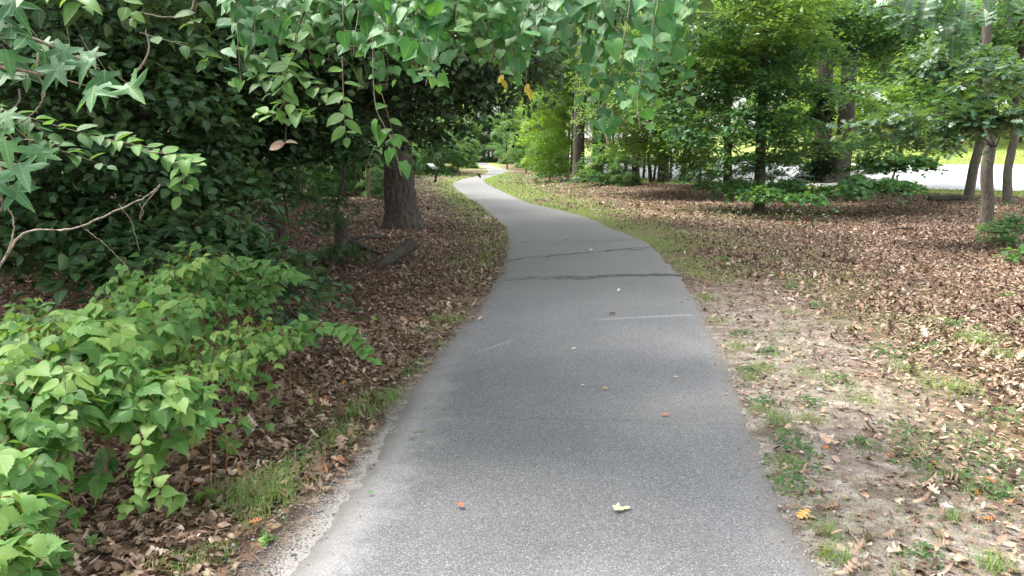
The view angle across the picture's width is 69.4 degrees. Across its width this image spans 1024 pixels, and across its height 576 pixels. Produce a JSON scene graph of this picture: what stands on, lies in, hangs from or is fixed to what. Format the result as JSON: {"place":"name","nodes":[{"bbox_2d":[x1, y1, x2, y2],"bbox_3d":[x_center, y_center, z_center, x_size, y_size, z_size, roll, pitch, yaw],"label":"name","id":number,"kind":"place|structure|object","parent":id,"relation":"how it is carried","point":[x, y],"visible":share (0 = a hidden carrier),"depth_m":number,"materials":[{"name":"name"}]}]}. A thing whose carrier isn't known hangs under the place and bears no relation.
{"place":"outdoors","nodes":[
{"label":"outdoors","id":0,"kind":"place"},
{"bbox_2d":[0,106,1023,575],"bbox_3d":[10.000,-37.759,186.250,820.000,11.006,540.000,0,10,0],"label":"ground","id":1,"kind":"structure","parent":0,"point":[334,502],"depth_m":4.90,"materials":[{"name":"soil"}]},
{"bbox_2d":[0,489,76,575],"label":"bramble bush","id":2,"kind":"object","parent":1,"relation":"on","point":[27,543],"visible":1,"depth_m":2.38,"materials":[{"name":"green plant"}]},
{"bbox_2d":[0,296,101,434],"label":"bramble bush","id":3,"kind":"object","parent":1,"relation":"on","point":[24,318],"visible":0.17,"depth_m":3.94,"materials":[{"name":"green plant"}]},
{"bbox_2d":[0,360,111,558],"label":"bramble bush","id":4,"kind":"object","parent":1,"relation":"on","point":[28,462],"visible":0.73,"depth_m":2.80,"materials":[{"name":"green plant"}]},
{"bbox_2d":[48,363,78,518],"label":"bramble shoot","id":5,"kind":"object","parent":4,"relation":"attached to","point":[68,462],"visible":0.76,"depth_m":2.89,"materials":[{"name":"green plant"}]},
{"bbox_2d":[0,0,147,212],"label":"sweetgum tree","id":6,"kind":"object","parent":1,"relation":"on","point":[54,61],"visible":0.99,"depth_m":2.34,"materials":[{"name":"green plant"}]},
{"bbox_2d":[0,207,14,266],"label":"bare vine","id":7,"kind":"object","parent":6,"relation":"hanging from","point":[6,254],"visible":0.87,"depth_m":2.41,"materials":[{"name":"brown plant"}]},
{"bbox_2d":[1,184,160,267],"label":"bare vine","id":8,"kind":"object","parent":7,"relation":"attached to","point":[17,238],"visible":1,"depth_m":2.55,"materials":[{"name":"brown plant"}]},
{"bbox_2d":[8,23,45,124],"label":"bare vine","id":9,"kind":"object","parent":6,"relation":"hanging from","point":[39,77],"visible":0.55,"depth_m":2.38,"materials":[{"name":"brown plant"}]},
{"bbox_2d":[0,299,186,498],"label":"bramble bush","id":10,"kind":"object","parent":1,"relation":"on","point":[87,337],"visible":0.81,"depth_m":3.35,"materials":[{"name":"green plant"}]},
{"bbox_2d":[58,349,251,518],"bbox_3d":[-1.704,0.647,3.407,0.791,0.769,0.713,8,13,36],"label":"bramble bush","id":11,"kind":"object","parent":1,"relation":"on","point":[151,403],"visible":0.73,"depth_m":3.25,"materials":[{"name":"green plant"}]},
{"bbox_2d":[116,433,183,521],"bbox_3d":[-1.485,0.758,2.985,0.261,0.368,0.099,0,10,0],"label":"bramble shoot","id":12,"kind":"object","parent":11,"relation":"attached to","point":[142,480],"visible":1,"depth_m":2.98,"materials":[{"name":"green plant"}]},
{"bbox_2d":[78,248,242,427],"bbox_3d":[-2.130,0.293,4.499,1.069,1.019,1.192,0,10,0],"label":"bramble bush","id":13,"kind":"object","parent":1,"relation":"on","point":[161,295],"visible":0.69,"depth_m":4.34,"materials":[{"name":"green plant"}]},
{"bbox_2d":[174,253,210,291],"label":"bramble shoot","id":14,"kind":"object","parent":13,"relation":"attached to","point":[194,267],"visible":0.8,"depth_m":4.54,"materials":[{"name":"green plant"}]},
{"bbox_2d":[0,0,338,320],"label":"beech tree","id":15,"kind":"object","parent":1,"relation":"on","point":[54,205],"visible":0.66,"depth_m":5.99,"materials":[{"name":"green plant"}]},
{"bbox_2d":[10,218,367,356],"bbox_3d":[-2.178,-0.084,6.520,2.370,1.172,3.326,3,11,14],"label":"beech sapling","id":16,"kind":"object","parent":1,"relation":"on","point":[86,261],"visible":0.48,"depth_m":5.48,"materials":[{"name":"green plant"}]},
{"bbox_2d":[143,240,307,379],"bbox_3d":[-2.075,0.175,5.218,1.364,1.023,0.837,5,12,27],"label":"bramble bush","id":17,"kind":"object","parent":1,"relation":"on","point":[268,279],"visible":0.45,"depth_m":5.01,"materials":[{"name":"green plant"}]},
{"bbox_2d":[223,256,310,316],"bbox_3d":[-1.669,-0.017,5.000,0.602,0.376,0.358,0,10,0],"label":"bramble shoot","id":18,"kind":"object","parent":17,"relation":"attached to","point":[300,277],"visible":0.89,"depth_m":5.04,"materials":[{"name":"green plant"}]},
{"bbox_2d":[136,312,324,451],"bbox_3d":[-1.598,0.523,4.176,0.729,0.680,1.138,3,11,16],"label":"bramble bush","id":19,"kind":"object","parent":1,"relation":"on","point":[225,356],"visible":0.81,"depth_m":4.02,"materials":[{"name":"green plant"}]},
{"bbox_2d":[288,313,381,364],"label":"bramble shoot","id":20,"kind":"object","parent":19,"relation":"attached to","point":[345,332],"visible":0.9,"depth_m":4.46,"materials":[{"name":"green plant"}]},
{"bbox_2d":[224,437,242,458],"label":"seedling","id":21,"kind":"object","parent":1,"relation":"on","point":[235,444],"visible":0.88,"depth_m":3.95,"materials":[{"name":"green plant"}]},
{"bbox_2d":[57,0,494,318],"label":"beech tree","id":22,"kind":"object","parent":1,"relation":"on","point":[310,145],"visible":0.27,"depth_m":8.30,"materials":[{"name":"green plant"}]},
{"bbox_2d":[278,155,339,200],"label":"shrub","id":23,"kind":"object","parent":1,"relation":"on","point":[329,189],"visible":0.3,"depth_m":24.58,"materials":[{"name":"green plant"}]},
{"bbox_2d":[292,83,360,237],"bbox_3d":[-2.739,-2.775,12.647,1.970,4.264,3.405,0,10,0],"label":"sapling","id":24,"kind":"object","parent":1,"relation":"on","point":[336,216],"visible":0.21,"depth_m":11.85,"materials":[{"name":"green plant"}]},
{"bbox_2d":[293,152,361,195],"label":"shrub","id":25,"kind":"object","parent":1,"relation":"on","point":[336,180],"visible":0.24,"depth_m":28.63,"materials":[{"name":"green plant"}]},
{"bbox_2d":[306,220,381,275],"bbox_3d":[-2.529,-0.579,10.936,0.822,0.638,2.687,0,10,0],"label":"tree stump","id":26,"kind":"object","parent":1,"relation":"on","point":[344,233],"visible":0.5,"depth_m":11.94,"materials":[{"name":"wood"}]},
{"bbox_2d":[313,103,383,191],"bbox_3d":[-6.212,-6.863,29.270,4.580,6.691,4.758,1,10,6],"label":"understory tree","id":27,"kind":"object","parent":1,"relation":"on","point":[363,163],"visible":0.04,"depth_m":29.31,"materials":[{"name":"green plant"}]},
{"bbox_2d":[330,143,382,190],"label":"shrub","id":28,"kind":"object","parent":1,"relation":"on","point":[351,177],"visible":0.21,"depth_m":32.30,"materials":[{"name":"green plant"}]},
{"bbox_2d":[354,164,383,197],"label":"shrub","id":29,"kind":"object","parent":1,"relation":"on","point":[379,173],"visible":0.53,"depth_m":26.49,"materials":[{"name":"green plant"}]},
{"bbox_2d":[350,235,393,239],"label":"fallen branch","id":30,"kind":"object","parent":1,"relation":"on","point":[367,237],"visible":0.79,"depth_m":13.96,"materials":[{"name":"brown wood"}]},
{"bbox_2d":[31,0,713,89],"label":"beech tree","id":31,"kind":"object","parent":1,"relation":"on","point":[38,17],"visible":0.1,"depth_m":4.71,"materials":[{"name":"green plant"}]},
{"bbox_2d":[0,104,205,209],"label":"beech branch","id":32,"kind":"object","parent":31,"relation":"attached to","point":[182,164],"visible":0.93,"depth_m":2.62,"materials":[{"name":"green plant"}]},
{"bbox_2d":[60,0,222,72],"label":"beech branch","id":33,"kind":"object","parent":31,"relation":"attached to","point":[71,9],"visible":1,"depth_m":3.39,"materials":[{"name":"green plant"}]},
{"bbox_2d":[131,0,194,75],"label":"bare vine","id":34,"kind":"object","parent":31,"relation":"hanging from","point":[148,51],"visible":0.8,"depth_m":4.02,"materials":[{"name":"brown plant"}]},
{"bbox_2d":[216,0,301,91],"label":"grape vine","id":35,"kind":"object","parent":31,"relation":"hanging from","point":[256,13],"visible":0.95,"depth_m":3.03,"materials":[{"name":"green plant"}]},
{"bbox_2d":[285,0,358,67],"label":"grape vine","id":36,"kind":"object","parent":31,"relation":"hanging from","point":[314,11],"visible":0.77,"depth_m":3.64,"materials":[{"name":"green plant"}]},
{"bbox_2d":[236,9,408,147],"bbox_3d":[-0.815,-0.835,3.000,0.731,0.527,0.441,0,10,0],"label":"beech branch","id":37,"kind":"object","parent":31,"relation":"attached to","point":[284,65],"visible":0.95,"depth_m":2.92,"materials":[{"name":"green plant"}]},
{"bbox_2d":[269,124,297,149],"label":"dead leaf","id":38,"kind":"object","parent":37,"relation":"hanging from","point":[276,145],"visible":1,"depth_m":2.95,"materials":[{"name":"brown plant"}]},
{"bbox_2d":[329,0,423,178],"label":"grape vine","id":39,"kind":"object","parent":31,"relation":"hanging from","point":[377,19],"visible":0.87,"depth_m":2.93,"materials":[{"name":"green plant"}]},
{"bbox_2d":[396,0,472,88],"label":"grape vine","id":40,"kind":"object","parent":31,"relation":"hanging from","point":[431,18],"visible":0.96,"depth_m":2.71,"materials":[{"name":"green plant"}]},
{"bbox_2d":[443,0,518,66],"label":"grape vine","id":41,"kind":"object","parent":31,"relation":"attached to","point":[479,10],"visible":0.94,"depth_m":3.15,"materials":[{"name":"green plant"}]},
{"bbox_2d":[485,0,573,87],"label":"grape vine","id":42,"kind":"object","parent":31,"relation":"attached to","point":[516,62],"visible":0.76,"depth_m":3.13,"materials":[{"name":"green plant"}]},
{"bbox_2d":[524,0,634,153],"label":"grape vine","id":43,"kind":"object","parent":31,"relation":"attached to","point":[560,14],"visible":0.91,"depth_m":3.15,"materials":[{"name":"green plant"}]},
{"bbox_2d":[580,0,675,129],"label":"grape vine","id":44,"kind":"object","parent":31,"relation":"hanging from","point":[647,29],"visible":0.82,"depth_m":2.80,"materials":[{"name":"green plant"}]},
{"bbox_2d":[626,0,697,106],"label":"grape vine","id":45,"kind":"object","parent":31,"relation":"hanging from","point":[685,8],"visible":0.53,"depth_m":3.53,"materials":[{"name":"green plant"}]},
{"bbox_2d":[372,238,417,269],"bbox_3d":[-1.721,-0.493,10.736,0.223,0.379,1.014,5,11,26],"label":"broken log","id":46,"kind":"object","parent":1,"relation":"on","point":[406,247],"visible":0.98,"depth_m":10.73,"materials":[{"name":"brown wood"}]},
{"bbox_2d":[366,79,424,199],"bbox_3d":[-5.110,-6.970,25.033,6.292,8.038,6.434,6,12,28],"label":"forest tree","id":47,"kind":"object","parent":1,"relation":"on","point":[368,183],"visible":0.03,"depth_m":25.53,"materials":[{"name":"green plant"}]},
{"bbox_2d":[250,4,583,229],"bbox_3d":[-2.631,-8.455,13.655,10.100,15.047,12.866,0,10,0],"label":"oak tree","id":48,"kind":"object","parent":1,"relation":"on","point":[401,209],"visible":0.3,"depth_m":9.65,"materials":[{"name":"green plant"}]},
{"bbox_2d":[412,142,422,176],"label":"shrub","id":49,"kind":"object","parent":1,"relation":"on","point":[416,168],"visible":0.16,"depth_m":49.25,"materials":[{"name":"green plant"}]},
{"bbox_2d":[413,117,467,175],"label":"shrub","id":50,"kind":"object","parent":1,"relation":"on","point":[453,154],"visible":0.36,"depth_m":53.85,"materials":[{"name":"green plant"}]},
{"bbox_2d":[423,136,465,172],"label":"shrub","id":51,"kind":"object","parent":1,"relation":"on","point":[444,165],"visible":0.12,"depth_m":61.91,"materials":[{"name":"green plant"}]},
{"bbox_2d":[419,98,470,167],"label":"understory tree","id":52,"kind":"object","parent":1,"relation":"on","point":[459,147],"visible":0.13,"depth_m":58.62,"materials":[{"name":"green plant"}]},
{"bbox_2d":[436,137,479,169],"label":"shrub","id":53,"kind":"object","parent":1,"relation":"on","point":[458,165],"visible":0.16,"depth_m":68.41,"materials":[{"name":"green plant"}]},
{"bbox_2d":[442,104,486,170],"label":"understory tree","id":54,"kind":"object","parent":1,"relation":"on","point":[475,130],"visible":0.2,"depth_m":68.27,"materials":[{"name":"green plant"}]},
{"bbox_2d":[463,138,485,167],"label":"shrub","id":55,"kind":"object","parent":1,"relation":"on","point":[474,157],"visible":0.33,"depth_m":80.74,"materials":[{"name":"green plant"}]},
{"bbox_2d":[473,117,512,161],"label":"tree","id":56,"kind":"object","parent":1,"relation":"on","point":[486,150],"visible":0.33,"depth_m":136.57,"materials":[{"name":"green plant"}]},
{"bbox_2d":[484,107,522,168],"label":"understory tree","id":57,"kind":"object","parent":1,"relation":"on","point":[496,132],"visible":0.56,"depth_m":76.14,"materials":[{"name":"green plant"}]},
{"bbox_2d":[493,131,526,163],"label":"shrub","id":58,"kind":"object","parent":1,"relation":"on","point":[499,152],"visible":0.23,"depth_m":115.13,"materials":[{"name":"green plant"}]},
{"bbox_2d":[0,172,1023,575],"bbox_3d":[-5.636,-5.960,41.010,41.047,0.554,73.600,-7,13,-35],"label":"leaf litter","id":59,"kind":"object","parent":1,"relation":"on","point":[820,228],"visible":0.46,"depth_m":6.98,"materials":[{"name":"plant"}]},
{"bbox_2d":[3,243,1023,575],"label":"twig debris","id":60,"kind":"object","parent":1,"relation":"on","point":[729,385],"visible":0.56,"depth_m":5.05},
{"bbox_2d":[498,106,548,172],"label":"understory tree","id":61,"kind":"object","parent":1,"relation":"on","point":[513,154],"visible":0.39,"depth_m":60.74,"materials":[{"name":"green plant"}]},
{"bbox_2d":[516,39,567,166],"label":"forest tree","id":62,"kind":"object","parent":1,"relation":"on","point":[539,98],"visible":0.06,"depth_m":59.88,"materials":[{"name":"green plant"}]},
{"bbox_2d":[512,67,571,170],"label":"forest tree","id":63,"kind":"object","parent":1,"relation":"on","point":[562,106],"visible":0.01,"depth_m":52.98,"materials":[{"name":"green plant"}]},
{"bbox_2d":[61,171,1023,575],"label":"ground cover","id":64,"kind":"object","parent":1,"relation":"on","point":[863,439],"visible":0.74,"depth_m":4.20,"materials":[{"name":"green plant"}]},
{"bbox_2d":[516,110,569,171],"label":"understory tree","id":65,"kind":"object","parent":1,"relation":"on","point":[525,126],"visible":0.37,"depth_m":53.90,"materials":[{"name":"green plant"}]},
{"bbox_2d":[524,130,572,177],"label":"shrub","id":66,"kind":"object","parent":1,"relation":"on","point":[538,165],"visible":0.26,"depth_m":48.74,"materials":[{"name":"green plant"}]},
{"bbox_2d":[508,105,590,179],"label":"maple sapling","id":67,"kind":"object","parent":1,"relation":"on","point":[534,137],"visible":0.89,"depth_m":41.38,"materials":[{"name":"green plant"}]},
{"bbox_2d":[78,173,1023,575],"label":"grass","id":68,"kind":"structure","parent":1,"relation":"on","point":[238,491],"depth_m":4.92,"materials":[{"name":"plant"}]},
{"bbox_2d":[514,44,603,174],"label":"forest tree","id":69,"kind":"object","parent":1,"relation":"on","point":[571,108],"visible":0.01,"depth_m":48.95,"materials":[{"name":"green plant"}]},
{"bbox_2d":[495,24,634,182],"bbox_3d":[3.499,-15.616,41.544,13.919,18.929,11.537,0,10,0],"label":"oak tree","id":70,"kind":"object","parent":1,"relation":"on","point":[578,144],"visible":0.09,"depth_m":38.17,"materials":[{"name":"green plant"}]},
{"bbox_2d":[545,30,618,133],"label":"forest tree","id":71,"kind":"object","parent":1,"relation":"on","point":[568,106],"visible":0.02,"depth_m":43.31,"materials":[{"name":"green plant"}]},
{"bbox_2d":[563,151,627,186],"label":"shrub","id":72,"kind":"object","parent":1,"relation":"on","point":[593,177],"visible":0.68,"depth_m":35.84,"materials":[{"name":"green plant"}]},
{"bbox_2d":[173,251,1021,575],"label":"gravel","id":73,"kind":"structure","parent":1,"relation":"on","point":[825,565],"depth_m":3.75,"materials":[{"name":"gravel"}]},
{"bbox_2d":[581,105,620,172],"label":"sapling","id":74,"kind":"object","parent":1,"relation":"on","point":[602,148],"visible":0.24,"depth_m":38.23,"materials":[{"name":"green plant"}]},
{"bbox_2d":[583,151,625,183],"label":"shrub","id":75,"kind":"object","parent":1,"relation":"on","point":[597,169],"visible":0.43,"depth_m":36.25,"materials":[{"name":"green plant"}]},
{"bbox_2d":[530,0,682,172],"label":"forest tree","id":76,"kind":"object","parent":1,"relation":"on","point":[596,102],"depth_m":38.62,"materials":[{"name":"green plant"}]},
{"bbox_2d":[608,155,644,186],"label":"shrub","id":77,"kind":"object","parent":1,"relation":"on","point":[628,171],"visible":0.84,"depth_m":34.38,"materials":[{"name":"green plant"}]},
{"bbox_2d":[564,12,688,184],"bbox_3d":[5.940,-12.087,33.293,9.231,15.439,8.067,-8,13,-37],"label":"forest tree","id":78,"kind":"object","parent":1,"relation":"on","point":[636,170],"visible":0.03,"depth_m":34.49,"materials":[{"name":"green plant"}]},
{"bbox_2d":[624,120,669,181],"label":"sapling","id":79,"kind":"object","parent":1,"relation":"on","point":[649,173],"visible":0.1,"depth_m":35.47,"materials":[{"name":"green plant"}]},
{"bbox_2d":[555,23,739,182],"bbox_3d":[6.270,-10.274,28.537,9.857,12.794,8.059,-9,14,-41],"label":"maple tree","id":80,"kind":"object","parent":1,"relation":"on","point":[660,156],"visible":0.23,"depth_m":27.34,"materials":[{"name":"green plant"}]},
{"bbox_2d":[614,0,757,180],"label":"maple tree","id":81,"kind":"object","parent":1,"relation":"on","point":[697,160],"visible":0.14,"depth_m":25.82,"materials":[{"name":"green plant"}]},
{"bbox_2d":[673,148,722,188],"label":"shrub","id":82,"kind":"object","parent":1,"relation":"on","point":[682,178],"visible":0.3,"depth_m":30.45,"materials":[{"name":"green plant"}]},
{"bbox_2d":[614,0,869,205],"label":"beech tree","id":83,"kind":"object","parent":1,"relation":"on","point":[785,90],"visible":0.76,"depth_m":20.06,"materials":[{"name":"green plant"}]},
{"bbox_2d":[731,90,773,146],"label":"understory tree","id":84,"kind":"object","parent":1,"relation":"on","point":[751,103],"visible":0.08,"depth_m":75.20,"materials":[{"name":"green plant"}]},
{"bbox_2d":[732,151,777,185],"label":"shrub","id":85,"kind":"object","parent":1,"relation":"on","point":[743,174],"visible":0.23,"depth_m":28.49,"materials":[{"name":"green plant"}]},
{"bbox_2d":[662,0,860,211],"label":"forest tree","id":86,"kind":"object","parent":1,"relation":"on","point":[787,17],"visible":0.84,"depth_m":19.02,"materials":[{"name":"green plant"}]},
{"bbox_2d":[720,177,819,208],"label":"maple sapling","id":87,"kind":"object","parent":1,"relation":"on","point":[773,192],"visible":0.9,"depth_m":19.32,"materials":[{"name":"green plant"}]},
{"bbox_2d":[749,73,815,146],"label":"understory tree","id":88,"kind":"object","parent":1,"relation":"on","point":[801,107],"visible":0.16,"depth_m":57.66,"materials":[{"name":"green plant"}]},
{"bbox_2d":[767,148,820,193],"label":"shrub","id":89,"kind":"object","parent":1,"relation":"on","point":[798,176],"visible":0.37,"depth_m":26.93,"materials":[{"name":"green plant"}]},
{"bbox_2d":[585,103,1023,194],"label":"lawn grass","id":90,"kind":"structure","parent":1,"relation":"on","point":[963,162],"depth_m":35.92,"materials":[{"name":"plant"}]},
{"bbox_2d":[695,0,928,184],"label":"tulip tree","id":91,"kind":"object","parent":1,"relation":"on","point":[826,169],"visible":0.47,"depth_m":26.01,"materials":[{"name":"green plant"}]},
{"bbox_2d":[796,39,897,143],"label":"understory tree","id":92,"kind":"object","parent":1,"relation":"on","point":[864,108],"visible":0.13,"depth_m":46.29,"materials":[{"name":"green plant"}]},
{"bbox_2d":[840,162,881,194],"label":"shrub","id":93,"kind":"object","parent":1,"relation":"on","point":[848,168],"visible":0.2,"depth_m":26.18,"materials":[{"name":"green plant"}]},
{"bbox_2d":[783,153,955,212],"bbox_3d":[10.457,-3.149,20.421,2.956,2.022,9.325,9,13,39],"label":"bush","id":94,"kind":"object","parent":1,"relation":"on","point":[855,184],"visible":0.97,"depth_m":19.54,"materials":[{"name":"green plant"}]},
{"bbox_2d":[805,0,959,182],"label":"tulip tree","id":95,"kind":"object","parent":1,"relation":"on","point":[848,78],"visible":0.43,"depth_m":25.07,"materials":[{"name":"green plant"}]},
{"bbox_2d":[878,47,968,138],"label":"understory tree","id":96,"kind":"object","parent":1,"relation":"on","point":[901,95],"visible":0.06,"depth_m":40.12,"materials":[{"name":"green plant"}]},
{"bbox_2d":[826,1,1023,231],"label":"oak tree","id":97,"kind":"object","parent":1,"relation":"on","point":[972,67],"visible":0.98,"depth_m":12.80,"materials":[{"name":"green plant"}]},
{"bbox_2d":[866,0,1023,56],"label":"oak branch","id":98,"kind":"object","parent":97,"relation":"attached to","point":[944,14],"visible":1,"depth_m":4.49,"materials":[{"name":"green plant"}]},
{"bbox_2d":[927,195,964,200],"bbox_3d":[14.008,-2.896,23.859,1.078,0.229,0.215,1,10,5],"label":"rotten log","id":99,"kind":"object","parent":1,"relation":"on","point":[947,197],"visible":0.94,"depth_m":23.78,"materials":[{"name":"brown wood"}]},
{"bbox_2d":[888,0,1023,198],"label":"oak tree","id":100,"kind":"object","parent":1,"relation":"on","point":[972,175],"visible":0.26,"depth_m":23.42,"materials":[{"name":"green plant"}]},
{"bbox_2d":[914,0,1015,118],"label":"understory tree","id":101,"kind":"object","parent":1,"relation":"on","point":[981,1],"visible":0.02,"depth_m":42.11,"materials":[{"name":"green plant"}]},
{"bbox_2d":[937,0,1023,203],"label":"oak tree","id":102,"kind":"object","parent":1,"relation":"on","point":[1007,191],"visible":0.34,"depth_m":21.70,"materials":[{"name":"plant"}]},
{"bbox_2d":[964,23,1023,141],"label":"understory tree","id":103,"kind":"object","parent":1,"relation":"on","point":[1021,137],"visible":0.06,"depth_m":37.69,"materials":[{"name":"green plant"}]},
{"bbox_2d":[974,212,1023,265],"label":"maple sapling","id":104,"kind":"object","parent":1,"relation":"on","point":[1007,224],"visible":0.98,"depth_m":13.26,"materials":[{"name":"green plant"}]},
{"bbox_2d":[290,162,822,575],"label":"path","id":105,"kind":"structure","parent":0,"point":[537,462],"depth_m":4.08,"materials":[{"name":"asphalt"}]},
{"bbox_2d":[253,0,1006,155],"label":"sky","id":106,"kind":"structure","parent":0,"point":[688,0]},
{"bbox_2d":[569,156,1023,190],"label":"road","id":107,"kind":"structure","parent":0,"point":[947,180],"depth_m":30.51,"materials":[{"name":"asphalt"}]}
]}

